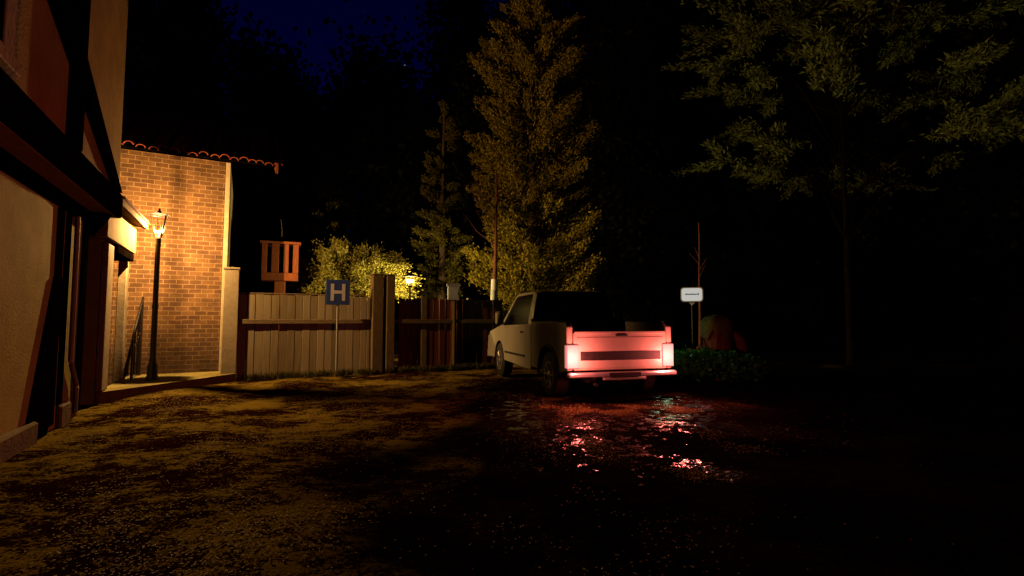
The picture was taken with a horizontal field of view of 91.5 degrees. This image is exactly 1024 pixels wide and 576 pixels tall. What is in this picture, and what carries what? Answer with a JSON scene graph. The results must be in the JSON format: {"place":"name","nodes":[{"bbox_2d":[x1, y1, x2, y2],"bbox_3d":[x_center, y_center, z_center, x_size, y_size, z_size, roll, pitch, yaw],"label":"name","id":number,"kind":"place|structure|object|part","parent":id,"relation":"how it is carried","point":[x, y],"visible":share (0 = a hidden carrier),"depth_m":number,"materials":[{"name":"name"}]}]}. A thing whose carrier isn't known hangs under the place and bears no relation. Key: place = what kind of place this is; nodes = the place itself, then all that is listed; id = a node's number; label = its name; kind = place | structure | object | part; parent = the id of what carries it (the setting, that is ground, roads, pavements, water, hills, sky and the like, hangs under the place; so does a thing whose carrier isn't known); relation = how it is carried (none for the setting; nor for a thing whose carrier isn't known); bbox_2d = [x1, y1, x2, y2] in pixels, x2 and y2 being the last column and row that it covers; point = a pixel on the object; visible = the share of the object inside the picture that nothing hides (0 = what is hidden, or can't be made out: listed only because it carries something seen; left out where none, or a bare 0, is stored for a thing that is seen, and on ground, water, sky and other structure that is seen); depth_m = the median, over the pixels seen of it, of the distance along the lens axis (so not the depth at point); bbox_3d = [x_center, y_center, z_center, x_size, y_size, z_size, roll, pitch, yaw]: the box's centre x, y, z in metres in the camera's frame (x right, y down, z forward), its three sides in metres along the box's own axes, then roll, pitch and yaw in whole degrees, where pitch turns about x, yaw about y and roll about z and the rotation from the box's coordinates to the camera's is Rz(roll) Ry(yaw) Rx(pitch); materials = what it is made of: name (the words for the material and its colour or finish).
{"place":"outdoors","nodes":[
{"label":"outdoors","id":0,"kind":"place"},
{"bbox_2d":[99,371,235,402],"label":"pavement","id":1,"kind":"structure","parent":0,"point":[127,387],"depth_m":8.86,"materials":[{"name":"concrete"}]},
{"bbox_2d":[130,297,144,379],"bbox_3d":[-7.135,0.923,9.497,0.036,1.554,1.001,2,-4,-28],"label":"iron railing","id":2,"kind":"object","parent":1,"relation":"on","point":[133,338],"visible":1,"depth_m":9.53,"materials":[{"name":"black metal"}]},
{"bbox_2d":[145,208,169,380],"bbox_3d":[-6.566,0.091,9.193,0.350,3.175,0.377,2,-4,-28],"label":"street lamp","id":3,"kind":"object","parent":1,"relation":"on","point":[152,370],"visible":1,"depth_m":9.15,"materials":[{"name":"black metal"}]},
{"bbox_2d":[220,267,240,380],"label":"gate pier","id":4,"kind":"structure","parent":1,"relation":"on","point":[230,321],"depth_m":10.24,"materials":[{"name":"beige paint"}]},
{"bbox_2d":[0,331,1023,575],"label":"ground","id":5,"kind":"structure","parent":0,"point":[890,501],"depth_m":4.03,"materials":[{"name":"brown soil"}]},
{"bbox_2d":[0,0,150,464],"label":"timber house","id":6,"kind":"structure","parent":5,"relation":"on","point":[70,214],"depth_m":5.43,"materials":[{"name":"beige paint"}]},
{"bbox_2d":[0,0,20,76],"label":"window","id":7,"kind":"structure","parent":6,"relation":"in","point":[9,63],"depth_m":3.69,"materials":[{"name":"beige paint"}]},
{"bbox_2d":[107,108,282,385],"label":"brick house","id":8,"kind":"structure","parent":5,"relation":"on","point":[201,184],"depth_m":10.52,"materials":[{"name":"orange brick"}]},
{"bbox_2d":[180,10,338,340],"bbox_3d":[-14.031,-6.196,27.252,8.961,18.700,7.990,0,-4,0],"label":"dark tree","id":9,"kind":"object","parent":5,"relation":"on","point":[264,100],"visible":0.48,"depth_m":26.80,"materials":[{"name":"green plant"}]},
{"bbox_2d":[260,223,300,370],"bbox_3d":[-5.930,0.184,12.714,0.940,3.901,0.700,2,-4,-24],"label":"slatted box","id":10,"kind":"object","parent":5,"relation":"on","point":[279,264],"visible":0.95,"depth_m":12.57,"materials":[{"name":"red wood"}]},
{"bbox_2d":[236,292,369,380],"bbox_3d":[-4.507,1.101,10.998,2.700,1.950,0.085,2,-4,-28],"label":"board fence","id":11,"kind":"object","parent":5,"relation":"on","point":[308,327],"visible":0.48,"depth_m":10.94,"materials":[{"name":"brown wood"}]},
{"bbox_2d":[298,153,356,335],"bbox_3d":[-5.566,-0.854,14.960,2.025,6.464,1.811,0,-4,0],"label":"conifer tree","id":12,"kind":"object","parent":5,"relation":"on","point":[327,204],"visible":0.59,"depth_m":14.89,"materials":[{"name":"green plant"}]},
{"bbox_2d":[326,279,349,376],"bbox_3d":[-3.911,0.926,11.150,0.510,2.220,0.057,2,-4,-26],"label":"hospital sign","id":13,"kind":"object","parent":5,"relation":"on","point":[337,292],"visible":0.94,"depth_m":11.16,"materials":[{"name":"blue metal"}]},
{"bbox_2d":[285,234,427,357],"bbox_3d":[-4.160,0.249,13.631,3.814,3.490,2.031,0,-4,0],"label":"shrub","id":14,"kind":"object","parent":5,"relation":"on","point":[357,268],"visible":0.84,"depth_m":13.34,"materials":[{"name":"green plant"}]},
{"bbox_2d":[273,0,448,342],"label":"dark tree","id":15,"kind":"object","parent":5,"relation":"on","point":[368,129],"visible":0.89,"depth_m":26.72,"materials":[{"name":"green plant"}]},
{"bbox_2d":[244,360,495,380],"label":"grass tufts","id":16,"kind":"object","parent":5,"relation":"on","point":[343,372],"visible":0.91,"depth_m":11.29,"materials":[{"name":"green plant"}]},
{"bbox_2d":[369,273,384,374],"bbox_3d":[-3.189,0.922,11.717,0.274,2.500,0.324,2,-4,-28],"label":"gate post","id":17,"kind":"object","parent":5,"relation":"on","point":[376,320],"visible":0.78,"depth_m":11.60,"materials":[{"name":"brown wood"}]},
{"bbox_2d":[382,274,395,373],"bbox_3d":[-2.928,0.931,11.854,0.224,2.500,0.334,2,-4,-28],"label":"gate post","id":18,"kind":"object","parent":5,"relation":"on","point":[388,320],"visible":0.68,"depth_m":11.74,"materials":[{"name":"brown wood"}]},
{"bbox_2d":[402,273,417,298],"bbox_3d":[-2.610,0.875,12.690,0.400,2.520,0.400,0,-4,0],"label":"garden lamp","id":19,"kind":"object","parent":5,"relation":"on","point":[408,281],"visible":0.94,"depth_m":12.71,"materials":[{"name":"black metal"}]},
{"bbox_2d":[403,99,474,358],"bbox_3d":[-2.476,-1.961,16.768,2.490,8.903,2.196,0,-4,0],"label":"conifer tree","id":20,"kind":"object","parent":5,"relation":"on","point":[454,271],"visible":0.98,"depth_m":16.62,"materials":[{"name":"green plant"}]},
{"bbox_2d":[395,296,501,371],"bbox_3d":[-1.542,1.201,12.544,2.890,1.950,0.190,2,-4,-28],"label":"board fence","id":21,"kind":"object","parent":5,"relation":"on","point":[431,322],"visible":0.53,"depth_m":12.41,"materials":[{"name":"brown wood"}]},
{"bbox_2d":[447,283,460,369],"bbox_3d":[-1.470,0.998,12.512,0.340,2.250,0.200,1,-4,-10],"label":"meter box","id":22,"kind":"object","parent":5,"relation":"on","point":[453,292],"visible":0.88,"depth_m":12.49,"materials":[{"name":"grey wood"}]},
{"bbox_2d":[449,289,458,297],"bbox_3d":[-1.454,0.139,12.478,0.240,0.240,0.019,1,-4,-10],"label":"door","id":23,"kind":"structure","parent":22,"relation":"in","point":[453,293],"depth_m":12.48,"materials":[{"name":"grey metal"}]},
{"bbox_2d":[396,0,520,341],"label":"dark tree","id":24,"kind":"object","parent":5,"relation":"on","point":[463,83],"visible":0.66,"depth_m":24.81,"materials":[{"name":"green plant"}]},
{"bbox_2d":[0,369,969,575],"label":"fallen leaves","id":25,"kind":"object","parent":5,"relation":"on","point":[545,406],"visible":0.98,"depth_m":4.14,"materials":[{"name":"brown plant"}]},
{"bbox_2d":[465,161,521,362],"bbox_3d":[-0.557,-0.628,13.539,1.596,5.836,1.043,2,-4,-25],"label":"banded trunk tree","id":26,"kind":"object","parent":5,"relation":"on","point":[494,288],"visible":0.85,"depth_m":13.29,"materials":[{"name":"brown plant"}]},
{"bbox_2d":[460,0,611,317],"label":"conifer tree","id":27,"kind":"object","parent":5,"relation":"on","point":[561,255],"visible":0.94,"depth_m":14.99,"materials":[{"name":"green plant"}]},
{"bbox_2d":[472,0,616,289],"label":"dark tree","id":28,"kind":"object","parent":5,"relation":"on","point":[558,15],"visible":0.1,"depth_m":27.98,"materials":[{"name":"green plant"}]},
{"bbox_2d":[487,290,676,397],"bbox_3d":[0.954,0.976,9.868,2.150,1.795,5.208,1,-4,-16],"label":"pickup truck","id":29,"kind":"object","parent":5,"relation":"on","point":[560,339],"visible":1,"depth_m":8.09,"materials":[{"name":"white paint"}]},
{"bbox_3d":[0.046,1.043,9.846,0.040,0.620,1.420,1,-4,-16],"label":"door","id":30,"kind":"part","parent":29,"relation":"part of","materials":[{"name":"white paint"}]},
{"bbox_3d":[0.117,0.455,10.051,0.147,0.580,1.720,1,-4,-16],"label":"side window","id":31,"kind":"part","parent":29,"relation":"part of","materials":[{"name":"black glass"}]},
{"bbox_3d":[1.149,0.351,9.226,1.610,0.438,0.095,1,-4,-16],"label":"rear window","id":32,"kind":"part","parent":29,"relation":"part of","materials":[{"name":"black glass"}]},
{"bbox_2d":[541,0,707,319],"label":"dark tree","id":33,"kind":"object","parent":5,"relation":"on","point":[633,135],"visible":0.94,"depth_m":25.85,"materials":[{"name":"green plant"}]},
{"bbox_2d":[233,175,1023,339],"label":"wood","id":34,"kind":"object","parent":5,"relation":"on","point":[955,312],"visible":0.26,"depth_m":33.42,"materials":[{"name":"green plant"}]},
{"bbox_2d":[680,287,702,349],"bbox_3d":[4.336,1.036,11.975,0.512,2.105,0.108,-1,-4,18],"label":"lit sign","id":35,"kind":"object","parent":5,"relation":"on","point":[692,295],"visible":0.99,"depth_m":11.99,"materials":[{"name":"white metal"}]},
{"bbox_2d":[689,223,705,344],"bbox_3d":[4.766,0.277,12.592,0.328,3.901,0.432,4,-5,-44],"label":"bare sapling","id":36,"kind":"object","parent":5,"relation":"on","point":[699,336],"visible":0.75,"depth_m":12.61,"materials":[{"name":"brown plant"}]},
{"bbox_2d":[665,345,772,382],"bbox_3d":[4.089,1.576,10.450,2.132,0.775,1.501,0,-4,0],"label":"ivy ground cover","id":37,"kind":"object","parent":5,"relation":"on","point":[733,361],"visible":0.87,"depth_m":9.97,"materials":[{"name":"green plant"}]},
{"bbox_2d":[687,314,753,381],"bbox_3d":[4.481,1.295,10.888,1.211,1.450,1.189,3,-4,-35],"label":"boulder","id":38,"kind":"object","parent":5,"relation":"on","point":[717,332],"visible":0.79,"depth_m":10.67,"materials":[{"name":"green stone"}]},
{"bbox_2d":[658,0,794,341],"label":"dark tree","id":39,"kind":"object","parent":5,"relation":"on","point":[710,117],"visible":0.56,"depth_m":28.92,"materials":[{"name":"green plant"}]},
{"bbox_2d":[728,0,941,345],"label":"dark tree","id":40,"kind":"object","parent":5,"relation":"on","point":[864,154],"visible":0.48,"depth_m":24.40,"materials":[{"name":"green plant"}]},
{"bbox_2d":[659,0,1023,364],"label":"broad tree","id":41,"kind":"object","parent":5,"relation":"on","point":[984,121],"visible":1,"depth_m":14.21,"materials":[{"name":"green plant"}]},
{"bbox_2d":[834,0,1007,341],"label":"dark tree","id":42,"kind":"object","parent":5,"relation":"on","point":[923,59],"visible":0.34,"depth_m":28.06,"materials":[{"name":"green plant"}]},
{"bbox_2d":[892,0,1023,344],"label":"dark tree","id":43,"kind":"object","parent":5,"relation":"on","point":[1005,197],"visible":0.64,"depth_m":26.00,"materials":[{"name":"green plant"}]},
{"bbox_2d":[124,0,1023,316],"label":"sky","id":44,"kind":"structure","parent":0,"point":[282,16],"materials":[{"name":"blue"}]}
]}

